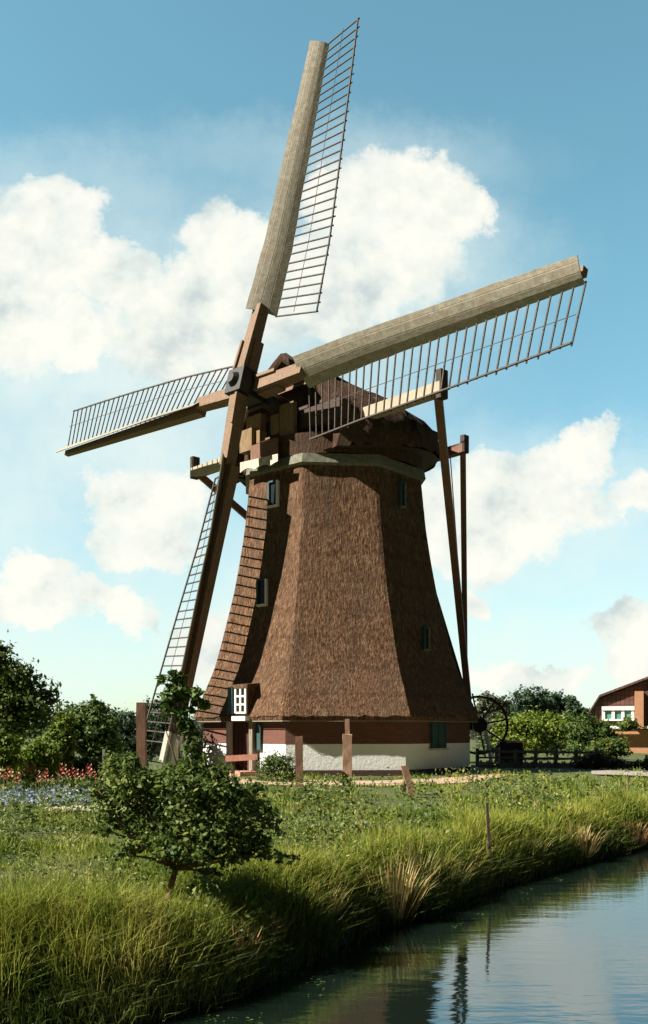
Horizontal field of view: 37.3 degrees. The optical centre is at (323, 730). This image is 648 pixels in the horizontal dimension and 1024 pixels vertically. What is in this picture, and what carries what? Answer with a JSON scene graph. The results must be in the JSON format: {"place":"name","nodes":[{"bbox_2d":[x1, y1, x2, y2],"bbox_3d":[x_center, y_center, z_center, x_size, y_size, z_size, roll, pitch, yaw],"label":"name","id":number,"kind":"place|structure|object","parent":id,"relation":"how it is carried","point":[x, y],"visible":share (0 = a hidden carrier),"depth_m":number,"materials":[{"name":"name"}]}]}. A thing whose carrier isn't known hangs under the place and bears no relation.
{"place":"outdoors","nodes":[
{"label":"outdoors","id":0,"kind":"place"},
{"bbox_2d":[1,791,183,810],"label":"garden path","id":1,"kind":"structure","parent":0,"point":[76,806],"depth_m":16.81,"materials":[{"name":"beige gravel"}]},
{"bbox_2d":[0,733,647,1023],"bbox_3d":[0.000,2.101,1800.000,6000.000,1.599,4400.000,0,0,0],"label":"ground","id":2,"kind":"structure","parent":0,"point":[563,770],"depth_m":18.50,"materials":[{"name":"green plant"}]},
{"bbox_2d":[0,771,8,790],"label":"flower","id":3,"kind":"object","parent":2,"relation":"on","point":[4,780],"visible":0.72,"depth_m":21.43,"materials":[{"name":"red plant"}]},
{"bbox_2d":[2,766,11,792],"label":"flower","id":4,"kind":"object","parent":2,"relation":"on","point":[8,776],"visible":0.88,"depth_m":20.48,"materials":[{"name":"red plant"}]},
{"bbox_2d":[9,768,15,792],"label":"flower","id":5,"kind":"object","parent":2,"relation":"on","point":[12,776],"visible":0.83,"depth_m":20.53,"materials":[{"name":"red plant"}]},
{"bbox_2d":[0,730,24,785],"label":"bush","id":6,"kind":"object","parent":2,"relation":"on","point":[10,749],"visible":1,"depth_m":21.89,"materials":[{"name":"green plant"}]},
{"bbox_2d":[15,769,20,784],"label":"flower","id":7,"kind":"object","parent":2,"relation":"on","point":[18,778],"visible":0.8,"depth_m":19.69,"materials":[{"name":"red plant"}]},
{"bbox_2d":[18,766,23,790],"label":"flower","id":8,"kind":"object","parent":2,"relation":"on","point":[20,775],"visible":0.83,"depth_m":21.99,"materials":[{"name":"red plant"}]},
{"bbox_2d":[20,761,29,788],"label":"flower","id":9,"kind":"object","parent":2,"relation":"on","point":[24,771],"visible":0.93,"depth_m":22.12,"materials":[{"name":"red plant"}]},
{"bbox_2d":[24,765,32,789],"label":"flower","id":10,"kind":"object","parent":2,"relation":"on","point":[28,773],"visible":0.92,"depth_m":22.06,"materials":[{"name":"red plant"}]},
{"bbox_2d":[0,630,64,741],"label":"tree","id":11,"kind":"object","parent":2,"relation":"on","point":[19,708],"visible":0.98,"depth_m":23.76,"materials":[{"name":"green plant"}]},
{"bbox_2d":[30,764,39,791],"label":"flower","id":12,"kind":"object","parent":2,"relation":"on","point":[35,772],"visible":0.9,"depth_m":22.35,"materials":[{"name":"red plant"}]},
{"bbox_2d":[36,772,42,788],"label":"flower","id":13,"kind":"object","parent":2,"relation":"on","point":[37,780],"visible":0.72,"depth_m":20.04,"materials":[{"name":"red plant"}]},
{"bbox_2d":[10,734,73,789],"bbox_3d":[-6.822,0.835,22.981,1.512,1.499,1.157,0,0,0],"label":"bush","id":14,"kind":"object","parent":2,"relation":"on","point":[39,753],"visible":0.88,"depth_m":22.87,"materials":[{"name":"green plant"}]},
{"bbox_2d":[41,770,48,791],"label":"flower","id":15,"kind":"object","parent":2,"relation":"on","point":[44,781],"visible":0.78,"depth_m":19.65,"materials":[{"name":"red plant"}]},
{"bbox_2d":[42,767,48,787],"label":"flower","id":16,"kind":"object","parent":2,"relation":"on","point":[47,775],"visible":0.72,"depth_m":21.58,"materials":[{"name":"red plant"}]},
{"bbox_2d":[0,783,96,806],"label":"blue flowers","id":17,"kind":"object","parent":2,"relation":"on","point":[32,792],"visible":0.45,"depth_m":18.04,"materials":[{"name":"blue plant"}]},
{"bbox_2d":[0,755,120,783],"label":"flowers","id":18,"kind":"object","parent":2,"relation":"on","point":[81,764],"visible":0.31,"depth_m":24.84,"materials":[{"name":"red plant"}]},
{"bbox_2d":[55,763,66,787],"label":"flower","id":19,"kind":"object","parent":2,"relation":"on","point":[58,774],"visible":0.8,"depth_m":19.70,"materials":[{"name":"red plant"}]},
{"bbox_2d":[44,713,79,779],"bbox_3d":[-7.126,0.555,25.963,0.851,2.048,0.942,0,0,43],"label":"bush","id":20,"kind":"object","parent":2,"relation":"on","point":[59,735],"visible":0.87,"depth_m":25.89,"materials":[{"name":"green plant"}]},
{"bbox_2d":[65,769,72,786],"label":"flower","id":21,"kind":"object","parent":2,"relation":"on","point":[68,779],"visible":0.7,"depth_m":21.48,"materials":[{"name":"red plant"}]},
{"bbox_2d":[70,764,75,786],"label":"flower","id":22,"kind":"object","parent":2,"relation":"on","point":[72,772],"visible":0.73,"depth_m":22.01,"materials":[{"name":"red plant"}]},
{"bbox_2d":[77,895,83,923],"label":"cattails","id":23,"kind":"object","parent":2,"relation":"on","point":[80,906],"visible":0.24,"depth_m":7.38,"materials":[{"name":"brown plant"}]},
{"bbox_2d":[37,694,132,772],"bbox_3d":[-7.494,0.211,29.985,3.081,2.766,2.190,0,0,0],"label":"tree","id":24,"kind":"object","parent":2,"relation":"on","point":[92,724],"visible":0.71,"depth_m":29.74,"materials":[{"name":"green plant"}]},
{"bbox_2d":[82,763,90,785],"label":"flower","id":25,"kind":"object","parent":2,"relation":"on","point":[87,772],"visible":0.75,"depth_m":20.60,"materials":[{"name":"red plant"}]},
{"bbox_2d":[87,765,95,784],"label":"flower","id":26,"kind":"object","parent":2,"relation":"on","point":[92,775],"visible":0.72,"depth_m":20.76,"materials":[{"name":"red plant"}]},
{"bbox_2d":[102,749,105,788],"bbox_3d":[-4.817,0.957,21.000,0.060,1.091,0.058,0,0,0],"label":"stake","id":27,"kind":"object","parent":2,"relation":"on","point":[103,752],"visible":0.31,"depth_m":20.97,"materials":[{"name":"brown wood"}]},
{"bbox_2d":[105,703,163,767],"bbox_3d":[-6.693,0.312,33.043,2.288,2.477,2.159,0,0,39],"label":"tree","id":28,"kind":"object","parent":2,"relation":"on","point":[128,720],"visible":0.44,"depth_m":32.70,"materials":[{"name":"green plant"}]},
{"bbox_2d":[136,702,146,768],"bbox_3d":[-4.561,0.425,24.000,0.240,2.265,0.236,0,0,0],"label":"post","id":29,"kind":"object","parent":2,"relation":"on","point":[141,728],"visible":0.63,"depth_m":23.89,"materials":[{"name":"brown wood"}]},
{"bbox_2d":[143,695,202,765],"bbox_3d":[-5.926,0.061,38.018,3.390,2.992,2.050,0,0,0],"label":"tree","id":30,"kind":"object","parent":2,"relation":"on","point":[154,717],"visible":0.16,"depth_m":37.76,"materials":[{"name":"green plant"}]},
{"bbox_2d":[154,669,213,773],"bbox_3d":[-2.629,0.210,18.011,1.135,2.739,0.591,0,0,0],"label":"sapling","id":31,"kind":"object","parent":2,"relation":"on","point":[178,690],"visible":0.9,"depth_m":17.96,"materials":[{"name":"green plant"}]},
{"bbox_2d":[74,743,300,901],"bbox_3d":[-1.228,0.930,8.540,2.056,1.642,1.171,0,0,0],"label":"bush","id":32,"kind":"object","parent":2,"relation":"on","point":[179,852],"visible":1,"depth_m":8.42,"materials":[{"name":"green plant"}]},
{"bbox_2d":[163,724,213,771],"bbox_3d":[-4.365,0.661,30.944,1.798,1.798,1.362,0,0,-22],"label":"tree","id":33,"kind":"object","parent":2,"relation":"on","point":[204,743],"visible":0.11,"depth_m":30.93,"materials":[{"name":"green plant"}]},
{"bbox_2d":[208,770,255,776],"bbox_3d":[-2.904,1.330,30.023,1.600,0.140,0.800,0,0,41],"label":"doorstep","id":34,"kind":"object","parent":2,"relation":"on","point":[242,773],"visible":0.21,"depth_m":29.51,"materials":[{"name":"beige brick"}]},
{"bbox_2d":[214,920,261,970],"bbox_3d":[-0.744,1.789,8.014,0.505,0.443,0.388,0,0,0],"label":"reed clump","id":35,"kind":"object","parent":2,"relation":"on","point":[239,943],"visible":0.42,"depth_m":8.01,"materials":[{"name":"green plant"}]},
{"bbox_2d":[225,750,259,780],"bbox_3d":[-2.209,1.003,26.047,0.928,0.952,0.155,0,0,0],"label":"rail","id":36,"kind":"object","parent":2,"relation":"on","point":[232,758],"visible":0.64,"depth_m":25.97,"materials":[{"name":"brown wood"}]},
{"bbox_2d":[260,905,294,943],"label":"reed clump","id":37,"kind":"object","parent":2,"relation":"on","point":[277,925],"visible":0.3,"depth_m":8.64,"materials":[{"name":"green plant"}]},
{"bbox_2d":[251,744,305,780],"bbox_3d":[-1.210,0.933,25.517,1.311,1.160,1.236,0,0,-32],"label":"shrub","id":38,"kind":"object","parent":2,"relation":"on","point":[273,761],"visible":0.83,"depth_m":25.33,"materials":[{"name":"green plant"}]},
{"bbox_2d":[295,736,302,786],"bbox_3d":[-0.606,0.860,23.500,0.199,1.459,0.197,0,0,0],"label":"gatepost","id":39,"kind":"object","parent":2,"relation":"on","point":[299,754],"visible":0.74,"depth_m":23.41,"materials":[{"name":"brown wood"}]},
{"bbox_2d":[12,701,591,738],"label":"woodland","id":40,"kind":"object","parent":2,"relation":"on","point":[200,724],"visible":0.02,"depth_m":168.66,"materials":[{"name":"green plant"}]},
{"bbox_2d":[56,17,587,775],"bbox_3d":[-1.799,-10.886,31.244,18.820,25.072,18.817,0,0,0],"label":"windmill","id":41,"kind":"object","parent":2,"relation":"on","point":[336,619],"visible":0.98,"depth_m":30.73,"materials":[{"name":"wood"}]},
{"bbox_2d":[233,722,248,770],"bbox_3d":[-2.579,0.540,30.403,0.880,1.720,0.100,0,0,41],"label":"door","id":42,"kind":"structure","parent":41,"relation":"in","point":[240,729],"depth_m":30.42,"materials":[{"name":"paint"}]},
{"bbox_2d":[256,578,267,606],"bbox_3d":[-2.001,-4.481,31.212,0.636,0.946,0.360,0,0,41],"label":"tower window","id":43,"kind":"structure","parent":41,"relation":"in","point":[261,584],"depth_m":31.20,"materials":[{"name":"white paint"}]},
{"bbox_2d":[267,480,279,507],"bbox_3d":[-1.653,-7.778,31.558,0.529,0.906,0.254,0,0,41],"label":"tower window","id":44,"kind":"structure","parent":41,"relation":"in","point":[273,492],"depth_m":31.56,"materials":[{"name":"white paint"}]},
{"bbox_2d":[398,481,406,508],"bbox_3d":[2.589,-7.829,31.856,0.255,0.921,0.448,0,0,41],"label":"tower window","id":45,"kind":"structure","parent":41,"relation":"in","point":[401,484],"depth_m":31.79,"materials":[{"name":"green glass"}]},
{"bbox_2d":[422,626,430,650],"bbox_3d":[3.324,-3.001,31.423,0.360,0.848,0.700,0,0,0],"label":"tower window","id":46,"kind":"structure","parent":41,"relation":"in","point":[425,630],"depth_m":31.37,"materials":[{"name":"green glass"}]},
{"bbox_2d":[429,722,448,749],"bbox_3d":[3.692,0.151,30.813,0.180,0.948,0.920,0,0,41],"label":"window","id":47,"kind":"structure","parent":41,"relation":"in","point":[438,730],"depth_m":30.78,"materials":[{"name":"teal paint"}]},
{"bbox_2d":[0,785,647,1023],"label":"bank grass","id":48,"kind":"structure","parent":2,"relation":"on","point":[146,903],"depth_m":8.13,"materials":[{"name":"green plant"}]},
{"bbox_2d":[0,769,647,997],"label":"weeds","id":49,"kind":"object","parent":2,"relation":"on","point":[32,820],"visible":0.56,"depth_m":13.55,"materials":[{"name":"green plant"}]},
{"bbox_2d":[0,762,647,948],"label":"flowering weeds","id":50,"kind":"object","parent":2,"relation":"on","point":[268,794],"visible":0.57,"depth_m":14.38,"materials":[{"name":"green plant"}]},
{"bbox_2d":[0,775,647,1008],"bbox_3d":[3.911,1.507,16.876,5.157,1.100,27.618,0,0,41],"label":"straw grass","id":51,"kind":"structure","parent":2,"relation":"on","point":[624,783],"depth_m":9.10,"materials":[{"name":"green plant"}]},
{"bbox_2d":[303,876,350,922],"bbox_3d":[-0.040,1.703,9.568,0.789,0.484,0.588,0,0,-12],"label":"reed clump","id":52,"kind":"object","parent":2,"relation":"on","point":[334,911],"visible":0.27,"depth_m":9.53,"materials":[{"name":"green plant"}]},
{"bbox_2d":[342,734,351,783],"bbox_3d":[0.584,0.812,24.003,0.254,1.462,0.250,0,0,0],"label":"gatepost","id":53,"kind":"object","parent":2,"relation":"on","point":[347,754],"visible":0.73,"depth_m":23.88,"materials":[{"name":"brown wood"}]},
{"bbox_2d":[345,719,349,733],"bbox_3d":[0.612,0.595,25.001,0.133,1.791,0.124,0,0,0],"label":"post","id":54,"kind":"object","parent":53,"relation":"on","point":[347,729],"visible":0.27,"depth_m":24.94,"materials":[{"name":"brown wood"}]},
{"bbox_2d":[358,849,448,918],"bbox_3d":[0.823,1.700,10.749,1.352,0.771,0.907,0,0,24],"label":"reed clump","id":55,"kind":"object","parent":2,"relation":"on","point":[394,883],"visible":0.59,"depth_m":10.63,"materials":[{"name":"plant"}]},
{"bbox_2d":[401,765,415,797],"bbox_3d":[1.840,1.285,20.249,0.500,1.106,0.187,0,0,-18],"label":"post","id":56,"kind":"object","parent":2,"relation":"on","point":[406,774],"visible":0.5,"depth_m":20.15,"materials":[{"name":"brown wood"}]},
{"bbox_2d":[386,837,444,885],"bbox_3d":[1.012,1.535,11.424,0.916,0.655,0.658,0,0,0],"label":"reed clump","id":57,"kind":"object","parent":2,"relation":"on","point":[416,860],"visible":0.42,"depth_m":11.36,"materials":[{"name":"plant"}]},
{"bbox_2d":[443,859,477,891],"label":"reed clump","id":58,"kind":"object","parent":2,"relation":"on","point":[471,869],"visible":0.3,"depth_m":11.94,"materials":[{"name":"green plant"}]},
{"bbox_2d":[470,715,504,756],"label":"scrub","id":59,"kind":"object","parent":2,"relation":"on","point":[477,735],"visible":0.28,"depth_m":49.70,"materials":[{"name":"green plant"}]},
{"bbox_2d":[486,803,492,876],"bbox_3d":[2.276,1.555,13.200,0.099,1.131,0.044,0,0,0],"label":"pole","id":60,"kind":"object","parent":2,"relation":"on","point":[488,831],"visible":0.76,"depth_m":13.18,"materials":[{"name":"brown wood"}]},
{"bbox_2d":[475,688,513,725],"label":"tree","id":61,"kind":"object","parent":2,"relation":"on","point":[482,707],"visible":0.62,"depth_m":74.74,"materials":[{"name":"green plant"}]},
{"bbox_2d":[479,711,561,759],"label":"scrub","id":62,"kind":"object","parent":2,"relation":"on","point":[521,727],"visible":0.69,"depth_m":45.67,"materials":[{"name":"green plant"}]},
{"bbox_2d":[504,684,553,736],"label":"tree","id":63,"kind":"object","parent":2,"relation":"on","point":[526,697],"visible":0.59,"depth_m":89.46,"materials":[{"name":"green plant"}]},
{"bbox_2d":[518,832,553,856],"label":"reed clump","id":64,"kind":"object","parent":2,"relation":"on","point":[532,845],"visible":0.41,"depth_m":14.37,"materials":[{"name":"plant"}]},
{"bbox_2d":[475,747,597,768],"bbox_3d":[7.992,1.171,36.264,4.586,1.058,0.235,0,0,20],"label":"fence","id":65,"kind":"object","parent":2,"relation":"on","point":[515,763],"visible":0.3,"depth_m":36.31,"materials":[{"name":"brown wood"}]},
{"bbox_2d":[515,705,585,757],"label":"scrub","id":66,"kind":"object","parent":2,"relation":"on","point":[552,730],"visible":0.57,"depth_m":46.66,"materials":[{"name":"green plant"}]},
{"bbox_2d":[541,689,580,725],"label":"tree","id":67,"kind":"object","parent":2,"relation":"on","point":[556,700],"visible":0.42,"depth_m":91.42,"materials":[{"name":"green plant"}]},
{"bbox_2d":[560,694,589,720],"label":"tree","id":68,"kind":"object","parent":2,"relation":"on","point":[572,703],"visible":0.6,"depth_m":87.75,"materials":[{"name":"green plant"}]},
{"bbox_2d":[565,819,610,855],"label":"reed clump","id":69,"kind":"object","parent":2,"relation":"on","point":[584,835],"visible":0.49,"depth_m":15.62,"materials":[{"name":"beige plant"}]},
{"bbox_2d":[569,749,606,768],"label":"bush","id":70,"kind":"object","parent":2,"relation":"on","point":[588,761],"visible":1,"depth_m":34.82,"materials":[{"name":"green plant"}]},
{"bbox_2d":[556,709,628,757],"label":"scrub","id":71,"kind":"object","parent":2,"relation":"on","point":[580,734],"visible":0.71,"depth_m":44.76,"materials":[{"name":"green plant"}]},
{"bbox_2d":[581,716,643,758],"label":"scrub","id":72,"kind":"object","parent":2,"relation":"on","point":[613,746],"visible":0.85,"depth_m":42.73,"materials":[{"name":"green plant"}]},
{"bbox_2d":[588,677,647,753],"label":"house","id":73,"kind":"structure","parent":2,"relation":"on","point":[630,700],"depth_m":59.25,"materials":[{"name":"brick"}]},
{"bbox_2d":[602,706,633,720],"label":"window","id":74,"kind":"structure","parent":73,"relation":"in","point":[617,711],"depth_m":59.36,"materials":[{"name":"white paint"}]},
{"bbox_2d":[595,754,642,769],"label":"bush","id":75,"kind":"object","parent":2,"relation":"on","point":[618,763],"visible":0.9,"depth_m":34.83,"materials":[{"name":"green plant"}]},
{"bbox_2d":[591,770,647,778],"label":"low wall","id":76,"kind":"structure","parent":2,"relation":"on","point":[613,772],"depth_m":29.95,"materials":[{"name":"beige stone"}]},
{"bbox_2d":[613,819,647,844],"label":"reed clump","id":77,"kind":"object","parent":2,"relation":"on","point":[630,832],"visible":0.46,"depth_m":17.30,"materials":[{"name":"plant"}]},
{"bbox_2d":[628,755,647,769],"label":"bush","id":78,"kind":"object","parent":2,"relation":"on","point":[645,764],"visible":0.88,"depth_m":34.89,"materials":[{"name":"green plant"}]},
{"bbox_2d":[0,0,647,729],"label":"sky","id":79,"kind":"structure","parent":0,"point":[143,142],"materials":[{"name":"blue"}]},
{"bbox_2d":[181,773,511,786],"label":"path","id":80,"kind":"structure","parent":0,"point":[441,780],"depth_m":26.18,"materials":[{"name":"beige gravel"}]},
{"bbox_2d":[140,847,647,1023],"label":"canal water","id":81,"kind":"structure","parent":0,"point":[571,947],"depth_m":8.71,"materials":[{"name":"blue liquid"}]},
{"bbox_2d":[206,875,561,1023],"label":"duckweed","id":82,"kind":"object","parent":81,"relation":"on","point":[380,945],"visible":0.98,"depth_m":8.91,"materials":[{"name":"green plant"}]},
{"bbox_2d":[495,740,526,762],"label":"crate","id":83,"kind":"object","parent":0,"point":[513,744],"visible":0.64,"depth_m":40.70,"materials":[{"name":"brown wood"}]}
]}

